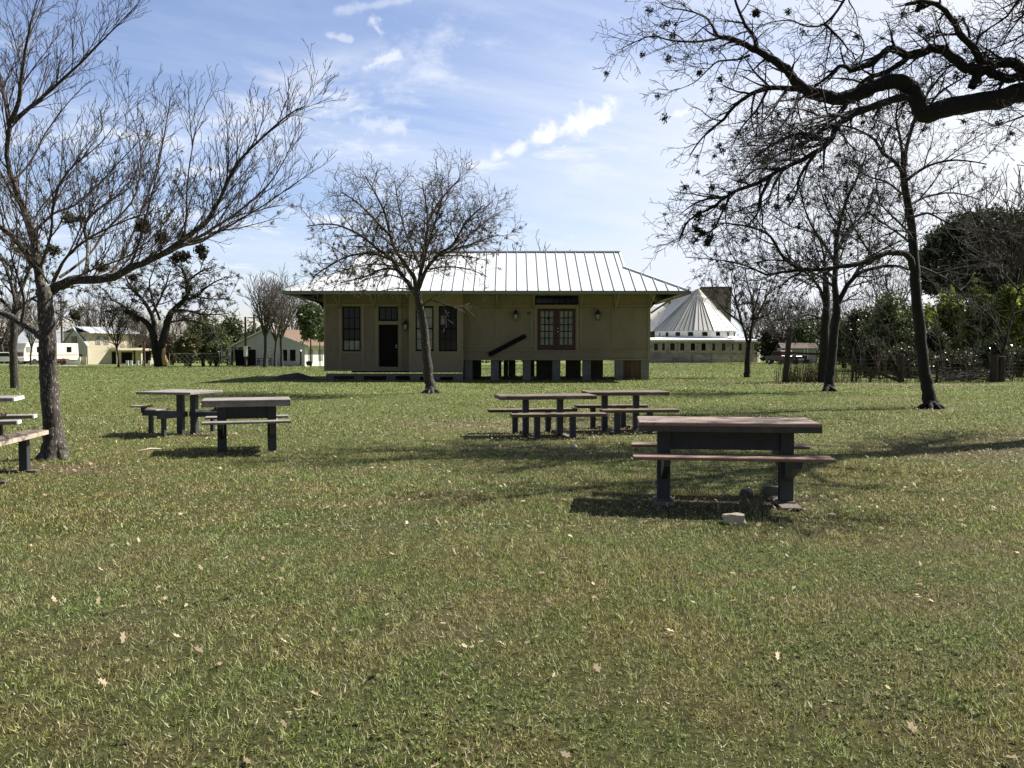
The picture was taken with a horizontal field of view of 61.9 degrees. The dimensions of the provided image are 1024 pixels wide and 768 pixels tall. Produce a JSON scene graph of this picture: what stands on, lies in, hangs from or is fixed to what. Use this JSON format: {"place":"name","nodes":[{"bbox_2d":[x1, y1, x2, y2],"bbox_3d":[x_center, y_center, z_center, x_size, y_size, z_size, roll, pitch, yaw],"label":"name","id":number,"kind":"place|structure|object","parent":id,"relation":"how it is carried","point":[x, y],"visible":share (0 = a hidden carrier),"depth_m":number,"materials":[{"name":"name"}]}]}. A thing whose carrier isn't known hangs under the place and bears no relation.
{"place":"outdoors","nodes":[
{"label":"outdoors","id":0,"kind":"place"},
{"bbox_2d":[0,363,848,368],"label":"grass","id":1,"kind":"structure","parent":0,"point":[609,365],"depth_m":100.45,"materials":[{"name":"green plant"}]},
{"bbox_2d":[0,356,1023,767],"bbox_3d":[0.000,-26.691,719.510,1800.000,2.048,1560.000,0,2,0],"label":"ground","id":2,"kind":"structure","parent":0,"point":[612,748],"depth_m":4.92,"materials":[{"name":"green plant"}]},
{"bbox_2d":[0,327,20,362],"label":"brush clump","id":3,"kind":"object","parent":2,"relation":"on","point":[5,346],"visible":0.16,"depth_m":172.18,"materials":[{"name":"brown plant"}]},
{"bbox_2d":[0,282,25,362],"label":"bare tree","id":4,"kind":"object","parent":2,"relation":"on","point":[7,330],"visible":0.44,"depth_m":159.60,"materials":[{"name":"brown plant"}]},
{"bbox_2d":[0,395,36,435],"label":"picnic table","id":5,"kind":"object","parent":2,"relation":"on","point":[15,418],"visible":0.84,"depth_m":13.61,"materials":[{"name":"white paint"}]},
{"bbox_2d":[0,412,48,482],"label":"picnic table","id":6,"kind":"object","parent":2,"relation":"on","point":[22,438],"visible":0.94,"depth_m":10.59,"materials":[{"name":"grey wood"}]},
{"bbox_2d":[19,313,38,364],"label":"bare tree","id":7,"kind":"object","parent":2,"relation":"on","point":[32,339],"visible":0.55,"depth_m":103.99,"materials":[{"name":"brown plant"}]},
{"bbox_2d":[17,330,66,363],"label":"metal barn","id":8,"kind":"structure","parent":2,"relation":"on","point":[22,338],"depth_m":151.02,"materials":[{"name":"white metal"}]},
{"bbox_2d":[19,291,73,329],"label":"bare tree","id":9,"kind":"object","parent":2,"relation":"on","point":[35,307],"visible":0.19,"depth_m":156.60,"materials":[{"name":"brown plant"}]},
{"bbox_2d":[17,341,78,363],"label":"motorhome","id":10,"kind":"object","parent":2,"relation":"on","point":[69,351],"visible":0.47,"depth_m":126.84,"materials":[{"name":"metal"}]},
{"bbox_2d":[0,222,115,387],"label":"bare tree","id":11,"kind":"object","parent":2,"relation":"on","point":[16,307],"visible":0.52,"depth_m":33.88,"materials":[{"name":"brown plant"}]},
{"bbox_2d":[66,300,97,329],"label":"bare tree","id":12,"kind":"object","parent":2,"relation":"on","point":[85,320],"visible":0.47,"depth_m":164.29,"materials":[{"name":"brown plant"}]},
{"bbox_2d":[74,282,137,326],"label":"bare tree","id":13,"kind":"object","parent":2,"relation":"on","point":[94,318],"visible":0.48,"depth_m":165.29,"materials":[{"name":"brown plant"}]},
{"bbox_2d":[63,326,153,363],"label":"yellow house","id":14,"kind":"structure","parent":2,"relation":"on","point":[95,349],"depth_m":140.54,"materials":[{"name":"paint"}]},
{"bbox_2d":[112,352,150,363],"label":"door","id":15,"kind":"structure","parent":14,"relation":"in","point":[125,356],"depth_m":143.63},
{"bbox_2d":[91,297,134,366],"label":"bare tree","id":16,"kind":"object","parent":2,"relation":"on","point":[118,325],"visible":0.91,"depth_m":91.49,"materials":[{"name":"brown plant"}]},
{"bbox_2d":[120,312,149,363],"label":"bare tree","id":17,"kind":"object","parent":2,"relation":"on","point":[136,341],"visible":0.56,"depth_m":144.35,"materials":[{"name":"brown plant"}]},
{"bbox_2d":[127,318,169,347],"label":"bare tree","id":18,"kind":"object","parent":2,"relation":"on","point":[143,338],"visible":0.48,"depth_m":139.25,"materials":[{"name":"brown plant"}]},
{"bbox_2d":[149,332,178,364],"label":"brush clump","id":19,"kind":"object","parent":2,"relation":"on","point":[173,358],"visible":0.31,"depth_m":129.18,"materials":[{"name":"green plant"}]},
{"bbox_2d":[90,247,245,366],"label":"oak tree","id":20,"kind":"object","parent":2,"relation":"on","point":[158,348],"visible":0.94,"depth_m":91.55,"materials":[{"name":"brown plant"}]},
{"bbox_2d":[0,0,348,461],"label":"bare tree","id":21,"kind":"object","parent":2,"relation":"on","point":[54,446],"visible":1,"depth_m":11.79,"materials":[{"name":"brown plant"}]},
{"bbox_2d":[130,389,222,436],"bbox_3d":[-5.939,0.522,15.456,1.739,0.798,1.560,-1,3,-27],"label":"square picnic table","id":22,"kind":"object","parent":2,"relation":"on","point":[180,414],"visible":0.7,"depth_m":15.37,"materials":[{"name":"grey"}]},
{"bbox_2d":[170,330,203,366],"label":"evergreen shrub","id":23,"kind":"object","parent":2,"relation":"on","point":[186,343],"visible":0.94,"depth_m":103.33,"materials":[{"name":"green plant"}]},
{"bbox_2d":[185,316,234,365],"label":"evergreen shrub","id":24,"kind":"object","parent":2,"relation":"on","point":[200,329],"visible":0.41,"depth_m":105.95,"materials":[{"name":"green plant"}]},
{"bbox_2d":[204,339,231,366],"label":"evergreen shrub","id":25,"kind":"object","parent":2,"relation":"on","point":[213,348],"visible":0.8,"depth_m":102.58,"materials":[{"name":"green plant"}]},
{"bbox_2d":[218,308,249,365],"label":"evergreen tree","id":26,"kind":"object","parent":2,"relation":"on","point":[232,328],"visible":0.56,"depth_m":121.38,"materials":[{"name":"green plant"}]},
{"bbox_2d":[221,346,255,365],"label":"tall gate frame","id":27,"kind":"object","parent":2,"relation":"on","point":[239,358],"visible":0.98,"depth_m":100.25,"materials":[{"name":"metal"}]},
{"bbox_2d":[243,317,247,366],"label":"utility pole","id":28,"kind":"object","parent":2,"relation":"on","point":[245,347],"visible":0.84,"depth_m":98.76,"materials":[{"name":"white paint"}]},
{"bbox_2d":[201,397,290,451],"bbox_3d":[-4.000,0.624,12.886,1.260,0.810,1.270,-1,2,-17],"label":"picnic table","id":29,"kind":"object","parent":2,"relation":"on","point":[245,407],"visible":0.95,"depth_m":12.72,"materials":[{"name":"grey concrete"}]},
{"bbox_2d":[236,264,294,366],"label":"bare tree","id":30,"kind":"object","parent":2,"relation":"on","point":[265,331],"visible":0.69,"depth_m":100.01,"materials":[{"name":"brown plant"}]},
{"bbox_2d":[251,270,294,366],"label":"bare tree","id":31,"kind":"object","parent":2,"relation":"on","point":[278,316],"visible":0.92,"depth_m":99.30,"materials":[{"name":"brown plant"}]},
{"bbox_2d":[229,329,323,365],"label":"white house","id":32,"kind":"structure","parent":2,"relation":"on","point":[292,345],"depth_m":110.62,"materials":[{"name":"wood"}]},
{"bbox_2d":[262,275,303,366],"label":"bare tree","id":33,"kind":"object","parent":2,"relation":"on","point":[286,327],"visible":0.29,"depth_m":102.65,"materials":[{"name":"brown plant"}]},
{"bbox_2d":[263,373,320,379],"bbox_3d":[-11.172,-0.387,43.620,3.800,0.373,2.400,0,2,0],"label":"soil mound","id":34,"kind":"object","parent":2,"relation":"on","point":[295,376],"visible":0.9,"depth_m":43.16,"materials":[{"name":"soil"}]},
{"bbox_2d":[294,301,323,366],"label":"evergreen tree","id":35,"kind":"object","parent":2,"relation":"on","point":[310,318],"visible":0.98,"depth_m":96.15,"materials":[{"name":"green plant"}]},
{"bbox_2d":[283,146,527,393],"bbox_3d":[-3.949,-4.119,30.050,9.008,9.123,7.328,0,2,0],"label":"bare tree","id":36,"kind":"object","parent":2,"relation":"on","point":[416,287],"visible":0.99,"depth_m":29.59,"materials":[{"name":"brown plant"}]},
{"bbox_2d":[0,335,819,362],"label":"wood","id":37,"kind":"object","parent":2,"relation":"on","point":[481,361],"visible":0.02,"depth_m":197.42,"materials":[{"name":"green plant"}]},
{"bbox_2d":[282,251,690,380],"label":"wooden depot","id":38,"kind":"structure","parent":2,"relation":"on","point":[556,300],"depth_m":42.71,"materials":[{"name":"paint"}]},
{"bbox_2d":[342,306,360,350],"bbox_3d":[-8.032,-2.760,42.732,0.896,2.234,0.082,0,2,0],"label":"window","id":39,"kind":"structure","parent":38,"relation":"in","point":[351,325],"depth_m":42.74,"materials":[{"name":"black glass"}]},
{"bbox_2d":[379,307,397,320],"bbox_3d":[-6.186,-3.508,42.702,0.950,0.709,0.082,0,2,0],"label":"transom window","id":40,"kind":"structure","parent":38,"relation":"in","point":[385,313],"depth_m":42.72,"materials":[{"name":"black glass"}]},
{"bbox_2d":[379,325,397,366],"bbox_3d":[-6.186,-1.911,42.768,0.930,2.093,0.120,0,2,0],"label":"front door","id":41,"kind":"structure","parent":38,"relation":"in","point":[388,334],"depth_m":42.77,"materials":[{"name":"black wood"}]},
{"bbox_2d":[415,306,433,350],"bbox_3d":[-4.327,-2.739,42.213,0.896,2.234,0.082,0,2,0],"label":"window","id":42,"kind":"structure","parent":38,"relation":"in","point":[428,310],"depth_m":42.21,"materials":[{"name":"grey glass"}]},
{"bbox_2d":[439,306,456,350],"bbox_3d":[-3.157,-2.735,42.213,0.910,2.242,0.082,0,2,0],"label":"window","id":43,"kind":"structure","parent":38,"relation":"in","point":[447,339],"depth_m":42.22,"materials":[{"name":"black glass"}]},
{"bbox_2d":[488,334,526,356],"bbox_3d":[-0.241,-1.933,42.652,1.942,1.152,0.050,0,2,0],"label":"diagonal board","id":44,"kind":"object","parent":38,"relation":"attached to","point":[506,345],"visible":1,"depth_m":42.63,"materials":[{"name":"black wood"}]},
{"bbox_2d":[538,309,555,349],"bbox_3d":[1.763,-2.729,42.739,0.919,2.043,0.050,0,2,0],"label":"double door leaf","id":45,"kind":"structure","parent":38,"relation":"in","point":[546,317],"depth_m":42.74,"materials":[{"name":"red paint"}]},
{"bbox_2d":[535,295,577,304],"bbox_3d":[2.234,-4.197,42.674,2.140,0.455,0.082,0,2,0],"label":"transom window","id":46,"kind":"structure","parent":38,"relation":"in","point":[539,299],"depth_m":42.70,"materials":[{"name":"black glass"}]},
{"bbox_2d":[556,309,574,349],"bbox_3d":[2.691,-2.727,42.710,0.920,2.043,0.110,0,2,0],"label":"double door leaf","id":47,"kind":"structure","parent":38,"relation":"in","point":[565,339],"depth_m":42.74,"materials":[{"name":"red paint"}]},
{"bbox_2d":[1,491,1020,767],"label":"fallen leaves","id":48,"kind":"object","parent":2,"relation":"on","point":[563,753],"visible":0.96,"depth_m":5.05,"materials":[{"name":"brown plant"}]},
{"bbox_2d":[0,403,1023,495],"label":"lawn weeds","id":49,"kind":"object","parent":2,"relation":"on","point":[318,450],"visible":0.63,"depth_m":13.86,"materials":[{"name":"green plant"}]},
{"bbox_2d":[0,413,1023,512],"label":"fallen leaves","id":50,"kind":"object","parent":2,"relation":"on","point":[559,437],"visible":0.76,"depth_m":12.54,"materials":[{"name":"brown plant"}]},
{"bbox_2d":[487,393,606,439],"bbox_3d":[0.605,0.573,15.636,1.940,0.755,1.540,0,2,-9],"label":"picnic table","id":51,"kind":"object","parent":2,"relation":"on","point":[525,415],"visible":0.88,"depth_m":15.37,"materials":[{"name":"grey wood"}]},
{"bbox_2d":[574,390,679,433],"bbox_3d":[2.186,0.519,16.535,1.700,0.765,1.620,0,2,-6],"label":"picnic table","id":52,"kind":"object","parent":2,"relation":"on","point":[619,416],"visible":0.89,"depth_m":16.34,"materials":[{"name":"grey wood"}]},
{"bbox_2d":[649,288,760,362],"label":"round church","id":53,"kind":"structure","parent":2,"relation":"on","point":[694,327],"depth_m":132.32,"materials":[{"name":"metal"}]},
{"bbox_2d":[699,286,730,321],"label":"stone tower","id":54,"kind":"structure","parent":2,"relation":"on","point":[720,299],"depth_m":159.39,"materials":[{"name":"stone"}]},
{"bbox_2d":[631,416,835,509],"bbox_3d":[2.129,0.785,8.559,1.840,0.855,1.310,0,2,7],"label":"picnic table","id":55,"kind":"object","parent":2,"relation":"on","point":[775,435],"visible":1,"depth_m":8.42,"materials":[{"name":"grey wood"}]},
{"bbox_2d":[722,513,745,524],"bbox_3d":[1.968,1.202,7.569,0.205,0.112,0.145,1,-1,7],"label":"limestone block","id":56,"kind":"object","parent":2,"relation":"on","point":[736,518],"depth_m":7.50,"materials":[{"name":"white stone"}]},
{"bbox_2d":[730,309,763,338],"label":"bare tree","id":57,"kind":"object","parent":2,"relation":"on","point":[747,332],"visible":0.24,"depth_m":149.77,"materials":[{"name":"brown plant"}]},
{"bbox_2d":[690,233,806,377],"bbox_3d":[12.637,-4.212,46.974,6.539,7.758,5.332,0,2,0],"label":"bare tree","id":58,"kind":"object","parent":2,"relation":"on","point":[747,362],"visible":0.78,"depth_m":46.77,"materials":[{"name":"brown plant"}]},
{"bbox_2d":[754,324,783,362],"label":"dark thicket shrub","id":59,"kind":"object","parent":2,"relation":"on","point":[767,344],"visible":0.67,"depth_m":127.49,"materials":[{"name":"green plant"}]},
{"bbox_2d":[744,294,793,338],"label":"bare tree","id":60,"kind":"object","parent":2,"relation":"on","point":[758,326],"visible":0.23,"depth_m":139.38,"materials":[{"name":"brown plant"}]},
{"bbox_2d":[747,291,804,342],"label":"bare tree","id":61,"kind":"object","parent":2,"relation":"on","point":[776,333],"visible":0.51,"depth_m":124.56,"materials":[{"name":"brown plant"}]},
{"bbox_2d":[765,351,801,363],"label":"red pickup","id":62,"kind":"object","parent":2,"relation":"on","point":[779,356],"visible":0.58,"depth_m":109.51,"materials":[{"name":"paint"}]},
{"bbox_2d":[772,288,813,328],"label":"bare tree","id":63,"kind":"object","parent":2,"relation":"on","point":[799,307],"visible":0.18,"depth_m":128.84,"materials":[{"name":"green plant"}]},
{"bbox_2d":[775,343,818,363],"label":"grey shed","id":64,"kind":"structure","parent":2,"relation":"on","point":[806,347],"depth_m":117.86,"materials":[{"name":"grey metal"}]},
{"bbox_2d":[783,312,819,359],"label":"dark thicket shrub","id":65,"kind":"object","parent":2,"relation":"on","point":[801,336],"visible":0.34,"depth_m":124.80,"materials":[{"name":"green plant"}]},
{"bbox_2d":[590,0,1023,274],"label":"oak tree","id":66,"kind":"object","parent":2,"relation":"on","point":[912,94],"visible":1,"depth_m":14.16,"materials":[{"name":"brown plant"}]},
{"bbox_2d":[795,292,832,360],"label":"bare tree","id":67,"kind":"object","parent":2,"relation":"on","point":[814,312],"visible":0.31,"depth_m":133.94,"materials":[{"name":"brown plant"}]},
{"bbox_2d":[642,33,1023,409],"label":"bare tree","id":68,"kind":"object","parent":2,"relation":"on","point":[930,399],"visible":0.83,"depth_m":21.61,"materials":[{"name":"brown plant"}]},
{"bbox_2d":[764,211,902,382],"bbox_3d":[15.303,-3.993,39.296,7.407,8.004,5.701,0,2,0],"label":"bare tree","id":69,"kind":"object","parent":2,"relation":"on","point":[823,338],"visible":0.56,"depth_m":39.30,"materials":[{"name":"brown plant"}]},
{"bbox_2d":[837,316,850,367],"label":"dark thicket shrub","id":70,"kind":"object","parent":2,"relation":"on","point":[840,349],"visible":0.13,"depth_m":74.56,"materials":[{"name":"green plant"}]},
{"bbox_2d":[819,286,874,320],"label":"bare tree","id":71,"kind":"object","parent":2,"relation":"on","point":[843,307],"visible":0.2,"depth_m":99.53,"materials":[{"name":"grey plant"}]},
{"bbox_2d":[736,113,978,391],"bbox_3d":[12.496,-4.911,31.768,8.933,10.597,6.505,0,2,0],"label":"bare tree","id":72,"kind":"object","parent":2,"relation":"on","point":[830,365],"visible":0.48,"depth_m":31.59,"materials":[{"name":"brown plant"}]},
{"bbox_2d":[841,305,875,371],"bbox_3d":[24.760,-2.868,59.995,3.808,5.584,3.438,0,2,0],"label":"dark thicket shrub","id":73,"kind":"object","parent":2,"relation":"on","point":[854,317],"visible":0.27,"depth_m":59.46,"materials":[{"name":"green plant"}]},
{"bbox_2d":[839,314,896,378],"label":"bare sapling","id":74,"kind":"object","parent":2,"relation":"on","point":[860,346],"visible":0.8,"depth_m":43.95,"materials":[{"name":"brown plant"}]},
{"bbox_2d":[860,335,885,377],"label":"dark thicket shrub","id":75,"kind":"object","parent":2,"relation":"on","point":[868,358],"visible":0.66,"depth_m":46.80,"materials":[{"name":"green plant"}]},
{"bbox_2d":[855,292,909,379],"bbox_3d":[18.588,-2.571,42.970,3.130,4.941,1.232,0,2,4],"label":"bare sapling","id":76,"kind":"object","parent":2,"relation":"on","point":[876,345],"visible":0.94,"depth_m":42.93,"materials":[{"name":"brown plant"}]},
{"bbox_2d":[856,262,911,309],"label":"bare tree","id":77,"kind":"object","parent":2,"relation":"on","point":[889,288],"visible":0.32,"depth_m":87.84,"materials":[{"name":"brown plant"}]},
{"bbox_2d":[856,284,913,370],"bbox_3d":[24.350,-3.374,55.022,4.250,6.394,2.984,0,2,0],"label":"green thicket shrub","id":78,"kind":"object","parent":2,"relation":"on","point":[893,312],"visible":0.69,"depth_m":54.48,"materials":[{"name":"green plant"}]},
{"bbox_2d":[771,358,1023,382],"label":"dry weeds","id":79,"kind":"object","parent":2,"relation":"on","point":[810,377],"visible":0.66,"depth_m":40.16,"materials":[{"name":"brown plant"}]},
{"bbox_2d":[782,331,1023,382],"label":"wire fence","id":80,"kind":"object","parent":2,"relation":"on","point":[998,360],"visible":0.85,"depth_m":40.09,"materials":[{"name":"grey metal"}]},
{"bbox_2d":[873,316,935,375],"bbox_3d":[19.525,-1.869,42.540,3.167,3.552,1.374,0,2,0],"label":"bare sapling","id":81,"kind":"object","parent":2,"relation":"on","point":[896,350],"visible":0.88,"depth_m":42.45,"materials":[{"name":"brown plant"}]},
{"bbox_2d":[878,342,939,378],"bbox_3d":[21.485,-1.119,46.069,3.185,2.425,2.824,-2,3,-45],"label":"dark thicket shrub","id":82,"kind":"object","parent":2,"relation":"on","point":[890,360],"visible":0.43,"depth_m":45.54,"materials":[{"name":"green plant"}]},
{"bbox_2d":[911,307,940,330],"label":"bamboo clump","id":83,"kind":"object","parent":2,"relation":"on","point":[930,314],"visible":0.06,"depth_m":56.43,"materials":[{"name":"green plant"}]},
{"bbox_2d":[903,323,952,372],"bbox_3d":[25.205,-1.925,52.028,2.989,3.571,2.476,0,2,0],"label":"dark thicket shrub","id":84,"kind":"object","parent":2,"relation":"on","point":[931,343],"visible":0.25,"depth_m":51.41,"materials":[{"name":"green plant"}]},
{"bbox_2d":[923,285,969,350],"bbox_3d":[30.055,-3.455,59.983,4.731,7.162,3.021,0,2,0],"label":"bamboo clump","id":85,"kind":"object","parent":2,"relation":"on","point":[942,312],"visible":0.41,"depth_m":59.21,"materials":[{"name":"green plant"}]},
{"bbox_2d":[924,298,978,380],"bbox_3d":[21.513,-2.160,41.964,3.323,4.139,1.140,0,2,0],"label":"bare sapling","id":86,"kind":"object","parent":2,"relation":"on","point":[938,344],"visible":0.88,"depth_m":41.93,"materials":[{"name":"brown plant"}]},
{"bbox_2d":[930,346,984,377],"bbox_3d":[24.638,-1.029,46.808,3.267,2.149,3.013,0,2,0],"label":"dark thicket shrub","id":87,"kind":"object","parent":2,"relation":"on","point":[955,366],"visible":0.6,"depth_m":46.40,"materials":[{"name":"green plant"}]},
{"bbox_2d":[905,206,1023,368],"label":"cedar tree","id":88,"kind":"object","parent":2,"relation":"on","point":[928,256],"visible":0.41,"depth_m":64.64,"materials":[{"name":"green plant"}]},
{"bbox_2d":[914,366,1016,381],"bbox_3d":[21.826,-0.462,41.516,5.865,0.804,2.619,0,2,0],"label":"brush pile","id":89,"kind":"object","parent":2,"relation":"on","point":[961,375],"visible":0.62,"depth_m":41.19,"materials":[{"name":"brown plant"}]},
{"bbox_2d":[952,272,999,354],"bbox_3d":[31.700,-3.751,57.812,3.014,7.697,2.666,-1,3,-32],"label":"bamboo clump","id":90,"kind":"object","parent":2,"relation":"on","point":[976,323],"visible":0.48,"depth_m":57.39,"materials":[{"name":"green plant"}]},
{"bbox_2d":[942,283,1010,377],"bbox_3d":[22.764,-2.563,41.939,2.864,4.954,1.395,0,2,-6],"label":"bare sapling","id":91,"kind":"object","parent":2,"relation":"on","point":[978,335],"visible":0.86,"depth_m":41.95,"materials":[{"name":"brown plant"}]},
{"bbox_2d":[931,204,1023,380],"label":"bare sapling","id":92,"kind":"object","parent":2,"relation":"on","point":[1009,325],"visible":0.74,"depth_m":41.36,"materials":[{"name":"brown plant"}]},
{"bbox_2d":[942,161,1023,294],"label":"bare tree","id":93,"kind":"object","parent":2,"relation":"on","point":[1013,270],"visible":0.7,"depth_m":59.06,"materials":[{"name":"brown plant"}]},
{"bbox_2d":[972,326,1015,377],"bbox_3d":[25.405,-1.486,44.900,2.284,3.152,1.747,0,2,0],"label":"glossy shrub","id":94,"kind":"object","parent":2,"relation":"on","point":[992,348],"visible":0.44,"depth_m":44.72,"materials":[{"name":"green plant"}]},
{"bbox_2d":[967,288,1023,380],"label":"bare sapling","id":95,"kind":"object","parent":2,"relation":"on","point":[1016,359],"visible":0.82,"depth_m":41.95,"materials":[{"name":"brown plant"}]},
{"bbox_2d":[992,281,1023,347],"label":"bamboo clump","id":96,"kind":"object","parent":2,"relation":"on","point":[1017,326],"visible":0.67,"depth_m":56.35,"materials":[{"name":"green plant"}]},
{"bbox_2d":[1006,346,1023,376],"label":"dark thicket shrub","id":97,"kind":"object","parent":2,"relation":"on","point":[1020,358],"visible":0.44,"depth_m":47.50,"materials":[{"name":"green plant"}]},
{"bbox_2d":[0,433,1023,539],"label":"grass","id":98,"kind":"structure","parent":0,"point":[175,445],"depth_m":9.77,"materials":[{"name":"green plant"}]},
{"bbox_2d":[0,391,1023,439],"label":"grass","id":99,"kind":"structure","parent":0,"point":[64,402],"depth_m":21.53,"materials":[{"name":"green plant"}]},
{"bbox_2d":[0,376,1023,393],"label":"grass","id":100,"kind":"structure","parent":0,"point":[104,381],"depth_m":36.48,"materials":[{"name":"green plant"}]},
{"bbox_2d":[0,366,1023,376],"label":"grass","id":101,"kind":"structure","parent":0,"point":[257,371],"depth_m":59.49,"materials":[{"name":"green plant"}]},
{"bbox_2d":[0,0,1023,349],"label":"sky","id":102,"kind":"structure","parent":0,"point":[512,85],"materials":[{"name":"blue"}]},
{"bbox_2d":[2,378,1023,423],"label":"fallen leaves","id":103,"kind":"object","parent":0,"point":[577,391],"visible":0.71,"depth_m":29.72,"materials":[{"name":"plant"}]},
{"bbox_2d":[762,485,777,496],"bbox_3d":[2.742,1.142,9.019,0.200,0.144,0.145,-1,2,21],"label":"rock","id":104,"kind":"object","parent":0,"point":[770,490],"visible":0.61,"depth_m":8.96,"materials":[{"name":"grey stone"}]},
{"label":"road","id":105,"kind":"structure","parent":0,"visible":0},
{"bbox_2d":[0,352,28,364],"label":"parked pickup","id":106,"kind":"object","parent":105,"relation":"on","point":[4,356],"visible":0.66,"depth_m":118.67,"materials":[{"name":"white paint"}]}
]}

